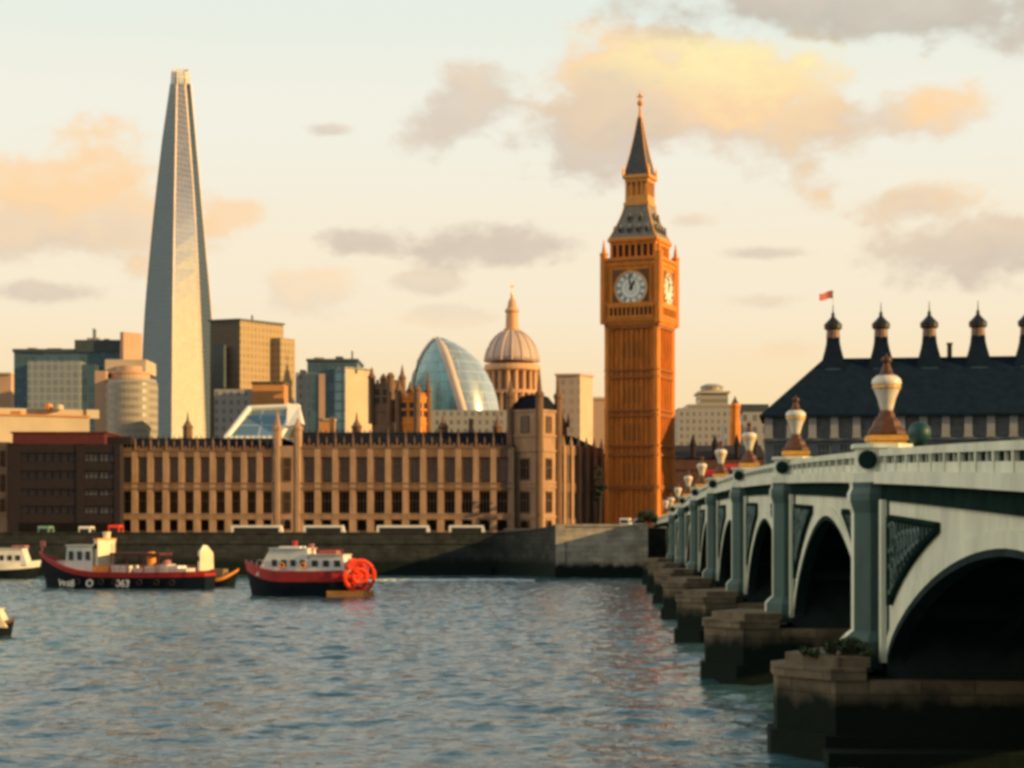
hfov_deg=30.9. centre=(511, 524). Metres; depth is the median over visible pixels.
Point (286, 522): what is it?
window
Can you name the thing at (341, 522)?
window
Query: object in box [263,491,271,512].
window
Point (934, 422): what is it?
window
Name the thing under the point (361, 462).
window
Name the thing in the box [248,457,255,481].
window
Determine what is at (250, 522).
window
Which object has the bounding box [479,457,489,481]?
window
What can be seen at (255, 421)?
glass hall
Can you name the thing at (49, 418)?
rooftop house
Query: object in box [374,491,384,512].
window
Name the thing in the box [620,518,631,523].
white van
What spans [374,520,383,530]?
window
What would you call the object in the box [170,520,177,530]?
window
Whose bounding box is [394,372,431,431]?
gothic tower
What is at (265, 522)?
window
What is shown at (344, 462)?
window
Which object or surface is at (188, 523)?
window
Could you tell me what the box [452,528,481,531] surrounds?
side window
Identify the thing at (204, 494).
window
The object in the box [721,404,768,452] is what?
grey house
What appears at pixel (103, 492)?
window
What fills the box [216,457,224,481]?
window
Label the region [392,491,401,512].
window
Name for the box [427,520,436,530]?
window
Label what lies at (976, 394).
dark roofed block
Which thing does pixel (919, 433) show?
globe bollard
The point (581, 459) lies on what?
palace wing
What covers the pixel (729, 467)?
red van
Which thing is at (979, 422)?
window
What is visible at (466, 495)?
window
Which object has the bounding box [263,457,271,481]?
window
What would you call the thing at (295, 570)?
passenger boat
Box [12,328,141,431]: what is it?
glass office
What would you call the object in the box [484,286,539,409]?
domed cathedral
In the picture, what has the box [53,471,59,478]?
window
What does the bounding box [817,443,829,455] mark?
window
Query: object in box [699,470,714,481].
double decker bus
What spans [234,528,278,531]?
side window
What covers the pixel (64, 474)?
window
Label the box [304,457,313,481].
window
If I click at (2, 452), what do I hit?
window
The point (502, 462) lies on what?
window
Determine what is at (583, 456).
window
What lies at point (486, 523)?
window
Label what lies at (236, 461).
window
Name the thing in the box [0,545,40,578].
white launch
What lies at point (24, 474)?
window
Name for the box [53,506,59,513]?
window
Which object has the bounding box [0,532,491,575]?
embankment wall
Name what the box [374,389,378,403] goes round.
window
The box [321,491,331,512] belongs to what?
window
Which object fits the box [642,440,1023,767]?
arch bridge
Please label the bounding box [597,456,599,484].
window
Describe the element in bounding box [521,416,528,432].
window
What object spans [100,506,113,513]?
window
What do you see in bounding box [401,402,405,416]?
window
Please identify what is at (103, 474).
window
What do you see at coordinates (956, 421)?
window
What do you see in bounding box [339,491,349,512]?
window
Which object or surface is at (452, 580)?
wake foam
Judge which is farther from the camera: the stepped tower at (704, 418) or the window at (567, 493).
the stepped tower at (704, 418)
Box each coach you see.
[231,525,283,531]
[303,525,345,531]
[377,525,429,531]
[449,525,484,531]
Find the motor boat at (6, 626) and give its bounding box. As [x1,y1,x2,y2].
[0,608,15,636]
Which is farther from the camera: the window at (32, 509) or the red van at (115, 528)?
the window at (32, 509)
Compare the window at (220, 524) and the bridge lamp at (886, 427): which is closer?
the bridge lamp at (886, 427)
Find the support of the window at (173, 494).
in the riverside palace
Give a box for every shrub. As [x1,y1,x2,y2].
[798,645,820,657]
[822,635,875,658]
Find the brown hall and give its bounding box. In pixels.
[675,435,763,498]
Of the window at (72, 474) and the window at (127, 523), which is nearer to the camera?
the window at (72, 474)
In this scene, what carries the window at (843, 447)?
in the dark roofed block at (976, 394)
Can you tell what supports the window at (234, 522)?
in the riverside palace
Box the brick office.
[8,432,136,531]
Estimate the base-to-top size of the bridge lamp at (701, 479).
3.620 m
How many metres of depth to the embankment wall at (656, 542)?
329.80 m
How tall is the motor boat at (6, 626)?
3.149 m
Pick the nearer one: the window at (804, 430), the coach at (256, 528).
the coach at (256, 528)
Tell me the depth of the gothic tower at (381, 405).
457.80 m
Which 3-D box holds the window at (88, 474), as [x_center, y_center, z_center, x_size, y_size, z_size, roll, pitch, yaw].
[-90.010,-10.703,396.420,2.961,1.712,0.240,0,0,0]
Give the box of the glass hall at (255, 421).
[224,403,304,441]
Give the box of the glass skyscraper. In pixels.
[142,69,212,437]
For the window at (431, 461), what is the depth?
400.57 m
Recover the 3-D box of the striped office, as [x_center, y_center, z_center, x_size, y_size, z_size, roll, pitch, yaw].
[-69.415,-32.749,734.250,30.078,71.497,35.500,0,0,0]
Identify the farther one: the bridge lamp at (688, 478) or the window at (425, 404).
the window at (425, 404)
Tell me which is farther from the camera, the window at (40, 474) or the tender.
the window at (40, 474)
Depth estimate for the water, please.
105.44 m
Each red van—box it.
[108,525,123,531]
[724,464,739,474]
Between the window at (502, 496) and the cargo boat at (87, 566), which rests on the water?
the cargo boat at (87, 566)
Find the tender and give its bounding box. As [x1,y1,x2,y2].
[198,545,238,586]
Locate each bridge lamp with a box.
[662,496,668,515]
[666,493,674,513]
[673,482,681,504]
[682,469,692,495]
[695,457,707,486]
[713,441,728,476]
[739,421,759,466]
[782,395,809,456]
[865,353,908,442]
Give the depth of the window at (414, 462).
400.57 m
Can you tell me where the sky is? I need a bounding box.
[0,0,1023,409]
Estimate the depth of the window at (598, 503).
422.88 m
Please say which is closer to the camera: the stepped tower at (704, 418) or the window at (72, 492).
the window at (72, 492)
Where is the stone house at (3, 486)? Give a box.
[0,442,12,531]
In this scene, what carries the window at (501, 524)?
in the riverside palace
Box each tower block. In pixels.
[208,315,294,437]
[555,373,593,444]
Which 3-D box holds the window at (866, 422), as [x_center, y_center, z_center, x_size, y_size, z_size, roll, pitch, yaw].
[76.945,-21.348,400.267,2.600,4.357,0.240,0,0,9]
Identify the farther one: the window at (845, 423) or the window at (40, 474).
the window at (845, 423)
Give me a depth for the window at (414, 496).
400.57 m
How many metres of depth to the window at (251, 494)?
400.57 m
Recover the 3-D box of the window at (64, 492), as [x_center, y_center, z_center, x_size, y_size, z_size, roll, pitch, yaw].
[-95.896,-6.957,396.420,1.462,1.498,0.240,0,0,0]
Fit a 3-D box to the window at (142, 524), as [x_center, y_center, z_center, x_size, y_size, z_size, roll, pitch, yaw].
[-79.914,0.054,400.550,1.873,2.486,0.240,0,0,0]
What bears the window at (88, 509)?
in the brick office
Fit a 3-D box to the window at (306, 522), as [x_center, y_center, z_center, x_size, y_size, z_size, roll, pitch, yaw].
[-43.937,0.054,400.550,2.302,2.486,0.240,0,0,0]
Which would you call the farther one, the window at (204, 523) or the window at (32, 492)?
the window at (204, 523)
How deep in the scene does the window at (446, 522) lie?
400.57 m
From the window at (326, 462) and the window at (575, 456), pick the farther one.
the window at (575, 456)
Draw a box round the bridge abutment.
[553,524,648,577]
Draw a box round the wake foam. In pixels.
[369,579,534,581]
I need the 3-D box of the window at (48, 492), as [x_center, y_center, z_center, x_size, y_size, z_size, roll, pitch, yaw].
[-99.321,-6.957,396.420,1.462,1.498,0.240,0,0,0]
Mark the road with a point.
(507, 530)
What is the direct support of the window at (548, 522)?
in the corner pavilion
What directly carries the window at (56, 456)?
in the brick office
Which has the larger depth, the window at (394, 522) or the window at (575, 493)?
the window at (575, 493)
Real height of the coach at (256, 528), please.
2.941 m
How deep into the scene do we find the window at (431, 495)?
400.57 m
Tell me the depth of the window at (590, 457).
419.48 m
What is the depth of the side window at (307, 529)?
336.82 m
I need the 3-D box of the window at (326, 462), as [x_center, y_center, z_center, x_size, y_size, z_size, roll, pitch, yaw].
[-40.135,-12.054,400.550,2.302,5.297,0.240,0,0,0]
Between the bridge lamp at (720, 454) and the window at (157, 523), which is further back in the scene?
the window at (157, 523)
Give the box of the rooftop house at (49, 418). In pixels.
[0,403,98,442]
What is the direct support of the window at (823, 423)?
in the dark roofed block at (976, 394)
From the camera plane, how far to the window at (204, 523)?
400.57 m
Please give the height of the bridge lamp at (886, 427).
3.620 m
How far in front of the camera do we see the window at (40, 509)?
396.29 m
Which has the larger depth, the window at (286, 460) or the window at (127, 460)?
the window at (127, 460)
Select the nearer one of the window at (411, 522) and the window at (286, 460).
the window at (286, 460)
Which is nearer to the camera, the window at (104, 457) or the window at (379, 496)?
the window at (104, 457)
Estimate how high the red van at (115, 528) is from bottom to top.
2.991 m
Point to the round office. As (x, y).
(126, 397)
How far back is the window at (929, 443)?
398.03 m
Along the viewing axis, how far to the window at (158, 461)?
400.57 m
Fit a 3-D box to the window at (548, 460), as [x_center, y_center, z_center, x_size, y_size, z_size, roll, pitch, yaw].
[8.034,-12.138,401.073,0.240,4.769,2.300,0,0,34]
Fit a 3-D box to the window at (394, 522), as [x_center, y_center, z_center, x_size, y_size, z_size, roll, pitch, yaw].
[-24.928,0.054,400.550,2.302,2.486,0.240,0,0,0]
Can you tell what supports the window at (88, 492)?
in the brick office
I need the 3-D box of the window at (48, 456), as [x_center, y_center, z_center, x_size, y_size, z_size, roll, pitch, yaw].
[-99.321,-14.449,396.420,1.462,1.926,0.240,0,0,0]
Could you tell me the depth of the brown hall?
470.00 m
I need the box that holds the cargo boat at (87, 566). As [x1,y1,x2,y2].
[39,532,215,589]
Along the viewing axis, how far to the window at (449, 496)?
400.57 m
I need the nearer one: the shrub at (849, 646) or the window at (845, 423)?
the shrub at (849, 646)
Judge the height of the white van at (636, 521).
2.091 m
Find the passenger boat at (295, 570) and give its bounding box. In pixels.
[245,534,375,596]
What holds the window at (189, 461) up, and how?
in the riverside palace
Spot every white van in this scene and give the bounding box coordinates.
[79,526,94,531]
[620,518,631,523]
[634,519,643,523]
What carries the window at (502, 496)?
in the riverside palace
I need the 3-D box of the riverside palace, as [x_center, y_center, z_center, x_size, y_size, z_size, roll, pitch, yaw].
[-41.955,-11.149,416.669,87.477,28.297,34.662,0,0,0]
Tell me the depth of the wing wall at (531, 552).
325.85 m
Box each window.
[0,450,4,466]
[0,474,4,491]
[0,498,4,511]
[21,453,27,461]
[21,471,27,478]
[21,489,27,495]
[21,506,27,513]
[29,453,35,461]
[29,471,35,478]
[29,489,35,495]
[29,506,35,513]
[37,453,43,461]
[37,471,43,478]
[37,489,43,495]
[37,506,43,513]
[45,453,51,461]
[45,471,51,478]
[45,489,51,495]
[45,506,51,513]
[53,453,59,461]
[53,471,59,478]
[53,489,59,495]
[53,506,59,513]
[61,453,67,461]
[61,471,67,478]
[61,489,67,495]
[61,506,67,513]
[69,453,75,461]
[69,471,75,478]
[69,489,75,495]
[69,506,75,513]
[85,453,98,461]
[85,471,98,478]
[85,489,98,495]
[85,506,98,513]
[100,453,113,461]
[100,471,113,478]
[100,489,113,495]
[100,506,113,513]
[124,457,131,481]
[124,491,130,512]
[124,520,130,530]
[138,457,146,481]
[138,491,146,512]
[138,520,146,530]
[154,457,162,481]
[154,491,162,512]
[154,520,161,530]
[170,457,177,481]
[170,491,177,512]
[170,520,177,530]
[185,457,193,481]
[185,491,193,512]
[185,520,192,530]
[201,457,209,481]
[201,491,208,512]
[201,520,208,530]
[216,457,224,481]
[216,491,224,512]
[216,520,224,530]
[232,457,240,481]
[232,491,240,512]
[232,520,239,524]
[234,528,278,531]
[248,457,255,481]
[248,491,255,512]
[248,520,255,524]
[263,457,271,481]
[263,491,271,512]
[263,520,270,524]
[283,457,290,480]
[283,491,290,512]
[283,519,290,529]
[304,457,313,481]
[304,491,313,512]
[304,520,313,524]
[306,528,340,531]
[321,457,331,481]
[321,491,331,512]
[321,520,331,524]
[339,457,349,481]
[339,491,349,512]
[339,520,348,530]
[356,457,366,481]
[356,491,366,512]
[356,520,366,530]
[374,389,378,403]
[374,457,384,481]
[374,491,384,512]
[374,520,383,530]
[379,528,425,531]
[383,389,386,402]
[392,457,401,481]
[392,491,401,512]
[392,520,401,524]
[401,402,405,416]
[409,402,413,415]
[409,457,419,481]
[409,491,419,512]
[409,520,419,524]
[424,403,426,416]
[427,457,436,481]
[427,491,436,512]
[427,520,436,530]
[444,457,454,481]
[444,491,454,512]
[444,520,454,530]
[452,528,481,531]
[462,457,471,481]
[462,491,471,512]
[462,520,471,524]
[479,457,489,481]
[479,491,489,512]
[479,520,489,530]
[497,457,507,481]
[497,491,507,512]
[497,520,507,530]
[520,458,528,479]
[520,491,528,512]
[520,520,528,528]
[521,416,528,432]
[546,416,551,432]
[546,458,551,479]
[546,491,551,512]
[546,520,551,526]
[566,454,569,483]
[566,492,569,518]
[574,455,577,483]
[574,492,577,518]
[582,455,584,483]
[582,492,584,518]
[589,456,592,484]
[589,492,592,518]
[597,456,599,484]
[597,496,599,518]
[774,417,785,436]
[774,443,785,456]
[800,417,807,436]
[817,417,829,436]
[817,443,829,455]
[839,417,851,436]
[839,443,851,453]
[861,416,873,435]
[906,416,917,434]
[928,416,940,435]
[928,442,940,445]
[951,416,962,435]
[973,415,985,435]
[996,415,1007,434]
[1018,415,1023,434]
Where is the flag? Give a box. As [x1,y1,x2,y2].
[819,290,832,300]
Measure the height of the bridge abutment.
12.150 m
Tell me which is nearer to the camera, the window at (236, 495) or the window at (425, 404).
the window at (236, 495)
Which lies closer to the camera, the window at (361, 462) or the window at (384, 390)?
the window at (361, 462)
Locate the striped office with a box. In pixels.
[296,350,373,431]
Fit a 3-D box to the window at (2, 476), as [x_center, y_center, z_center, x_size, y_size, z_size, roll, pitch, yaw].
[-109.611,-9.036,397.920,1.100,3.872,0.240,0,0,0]
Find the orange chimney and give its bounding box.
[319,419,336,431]
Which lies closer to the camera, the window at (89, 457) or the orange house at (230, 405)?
the window at (89, 457)
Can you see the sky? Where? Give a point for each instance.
(378, 178)
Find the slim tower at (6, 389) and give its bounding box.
[0,372,13,407]
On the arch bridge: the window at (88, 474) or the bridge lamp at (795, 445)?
the bridge lamp at (795, 445)
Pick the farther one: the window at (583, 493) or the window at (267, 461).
the window at (583, 493)
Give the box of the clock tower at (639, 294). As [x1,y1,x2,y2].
[600,94,679,527]
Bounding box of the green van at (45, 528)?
[38,526,53,531]
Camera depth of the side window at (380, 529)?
336.82 m
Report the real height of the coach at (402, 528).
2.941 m
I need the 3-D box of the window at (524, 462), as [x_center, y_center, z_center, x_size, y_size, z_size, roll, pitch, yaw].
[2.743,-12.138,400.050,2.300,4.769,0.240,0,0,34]
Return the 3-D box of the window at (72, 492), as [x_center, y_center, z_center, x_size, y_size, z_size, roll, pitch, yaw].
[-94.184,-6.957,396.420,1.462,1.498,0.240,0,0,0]
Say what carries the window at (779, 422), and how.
in the dark roofed block at (976, 394)
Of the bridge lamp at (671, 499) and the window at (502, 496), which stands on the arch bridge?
the bridge lamp at (671, 499)
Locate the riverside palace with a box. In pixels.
[119,409,515,531]
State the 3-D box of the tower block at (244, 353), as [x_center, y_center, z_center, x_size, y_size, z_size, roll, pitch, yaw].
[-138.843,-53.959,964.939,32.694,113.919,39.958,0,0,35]
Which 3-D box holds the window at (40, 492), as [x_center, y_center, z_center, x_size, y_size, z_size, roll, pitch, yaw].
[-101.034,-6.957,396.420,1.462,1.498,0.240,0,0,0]
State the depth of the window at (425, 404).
454.68 m
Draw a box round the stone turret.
[730,397,739,444]
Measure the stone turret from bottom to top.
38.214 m
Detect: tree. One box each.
[593,465,607,523]
[637,509,657,527]
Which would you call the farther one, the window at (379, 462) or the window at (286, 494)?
the window at (379, 462)
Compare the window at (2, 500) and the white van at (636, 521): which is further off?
the window at (2, 500)
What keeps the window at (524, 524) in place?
in the corner pavilion
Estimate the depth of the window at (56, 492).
396.29 m
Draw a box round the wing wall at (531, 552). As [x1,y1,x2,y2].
[492,525,555,576]
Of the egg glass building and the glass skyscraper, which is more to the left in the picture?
the glass skyscraper
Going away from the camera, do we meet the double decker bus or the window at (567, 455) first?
the double decker bus
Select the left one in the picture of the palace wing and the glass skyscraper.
the glass skyscraper
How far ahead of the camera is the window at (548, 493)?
400.81 m
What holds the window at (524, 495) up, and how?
in the corner pavilion
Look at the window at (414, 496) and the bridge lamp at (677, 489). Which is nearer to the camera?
the bridge lamp at (677, 489)
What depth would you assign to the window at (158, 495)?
400.57 m
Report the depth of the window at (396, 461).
400.57 m
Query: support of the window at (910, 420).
in the dark roofed block at (976, 394)
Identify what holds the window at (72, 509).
in the brick office
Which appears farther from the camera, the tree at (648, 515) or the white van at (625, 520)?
the white van at (625, 520)
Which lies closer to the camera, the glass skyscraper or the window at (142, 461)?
the window at (142, 461)
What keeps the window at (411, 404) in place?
in the gothic tower at (412, 412)
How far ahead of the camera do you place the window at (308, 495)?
400.57 m
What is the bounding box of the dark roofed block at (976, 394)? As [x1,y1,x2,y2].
[759,301,1023,464]
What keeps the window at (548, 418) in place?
in the corner pavilion
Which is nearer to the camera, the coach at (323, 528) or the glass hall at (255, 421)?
the coach at (323, 528)
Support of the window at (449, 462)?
in the riverside palace
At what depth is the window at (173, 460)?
400.57 m
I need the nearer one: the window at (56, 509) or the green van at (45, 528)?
the green van at (45, 528)
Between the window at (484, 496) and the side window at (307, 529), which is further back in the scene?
the window at (484, 496)
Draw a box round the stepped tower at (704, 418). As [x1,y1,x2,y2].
[675,384,729,444]
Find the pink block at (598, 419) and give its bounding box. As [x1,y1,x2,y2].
[593,397,603,448]
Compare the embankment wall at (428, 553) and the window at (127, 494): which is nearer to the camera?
the embankment wall at (428, 553)
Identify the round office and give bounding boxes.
[95,359,157,437]
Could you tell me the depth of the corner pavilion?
400.56 m
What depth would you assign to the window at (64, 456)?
396.29 m
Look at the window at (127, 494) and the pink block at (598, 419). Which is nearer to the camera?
the window at (127, 494)
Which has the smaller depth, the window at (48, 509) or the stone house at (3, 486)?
the window at (48, 509)
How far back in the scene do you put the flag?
413.02 m
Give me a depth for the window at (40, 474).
396.29 m
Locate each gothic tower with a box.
[367,365,405,431]
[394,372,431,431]
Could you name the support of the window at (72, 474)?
in the brick office
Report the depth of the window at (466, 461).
400.57 m
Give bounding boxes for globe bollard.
[908,422,930,445]
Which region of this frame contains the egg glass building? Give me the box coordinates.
[410,337,506,431]
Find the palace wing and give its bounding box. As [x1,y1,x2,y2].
[562,412,603,523]
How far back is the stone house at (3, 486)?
398.00 m
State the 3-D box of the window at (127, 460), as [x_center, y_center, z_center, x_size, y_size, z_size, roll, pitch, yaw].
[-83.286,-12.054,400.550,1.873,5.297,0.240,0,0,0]
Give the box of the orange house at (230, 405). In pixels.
[214,381,288,437]
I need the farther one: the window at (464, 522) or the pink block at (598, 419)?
the pink block at (598, 419)
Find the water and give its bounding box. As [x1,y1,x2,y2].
[0,575,858,767]
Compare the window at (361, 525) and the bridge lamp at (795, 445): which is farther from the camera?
the window at (361, 525)
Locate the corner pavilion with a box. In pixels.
[506,368,562,528]
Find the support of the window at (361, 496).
in the riverside palace
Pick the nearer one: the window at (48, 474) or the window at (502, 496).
the window at (48, 474)
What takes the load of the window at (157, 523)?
in the riverside palace
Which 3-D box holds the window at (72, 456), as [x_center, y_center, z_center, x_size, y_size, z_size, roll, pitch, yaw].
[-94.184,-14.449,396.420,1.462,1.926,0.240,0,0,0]
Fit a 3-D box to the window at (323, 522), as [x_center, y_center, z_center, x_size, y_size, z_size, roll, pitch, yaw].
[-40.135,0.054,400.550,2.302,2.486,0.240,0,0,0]
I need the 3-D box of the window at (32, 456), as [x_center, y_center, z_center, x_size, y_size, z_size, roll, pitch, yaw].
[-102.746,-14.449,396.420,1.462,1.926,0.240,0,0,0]
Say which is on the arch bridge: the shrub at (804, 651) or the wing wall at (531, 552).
the shrub at (804, 651)
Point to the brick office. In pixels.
(66, 481)
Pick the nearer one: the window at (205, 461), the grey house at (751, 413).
the window at (205, 461)
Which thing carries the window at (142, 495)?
in the riverside palace
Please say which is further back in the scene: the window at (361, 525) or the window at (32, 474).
the window at (361, 525)
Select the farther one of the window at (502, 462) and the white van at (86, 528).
the window at (502, 462)
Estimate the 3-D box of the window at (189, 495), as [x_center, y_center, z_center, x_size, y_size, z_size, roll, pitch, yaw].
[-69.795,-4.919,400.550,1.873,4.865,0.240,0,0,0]
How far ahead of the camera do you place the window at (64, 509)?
396.29 m
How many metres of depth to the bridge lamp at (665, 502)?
339.23 m
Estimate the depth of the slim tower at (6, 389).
1000.00 m
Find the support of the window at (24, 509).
in the brick office
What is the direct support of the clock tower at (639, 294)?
on the ground
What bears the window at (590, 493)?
in the palace wing
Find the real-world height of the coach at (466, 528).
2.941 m
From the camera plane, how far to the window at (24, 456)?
396.29 m
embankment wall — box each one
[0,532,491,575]
[648,528,665,557]
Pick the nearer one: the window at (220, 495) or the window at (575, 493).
the window at (220, 495)
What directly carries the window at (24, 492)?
in the brick office
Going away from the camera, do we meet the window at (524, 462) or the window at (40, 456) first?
the window at (40, 456)
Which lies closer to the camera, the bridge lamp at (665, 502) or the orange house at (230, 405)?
the bridge lamp at (665, 502)
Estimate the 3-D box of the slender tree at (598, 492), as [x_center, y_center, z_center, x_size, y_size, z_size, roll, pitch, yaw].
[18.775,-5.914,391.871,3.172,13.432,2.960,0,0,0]
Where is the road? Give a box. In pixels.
[503,529,529,531]
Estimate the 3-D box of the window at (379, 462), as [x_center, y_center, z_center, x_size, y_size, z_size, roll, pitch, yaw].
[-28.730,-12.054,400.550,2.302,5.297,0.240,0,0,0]
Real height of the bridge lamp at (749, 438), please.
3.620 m
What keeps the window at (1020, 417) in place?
in the dark roofed block at (976, 394)
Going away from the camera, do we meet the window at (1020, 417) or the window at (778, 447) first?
the window at (1020, 417)

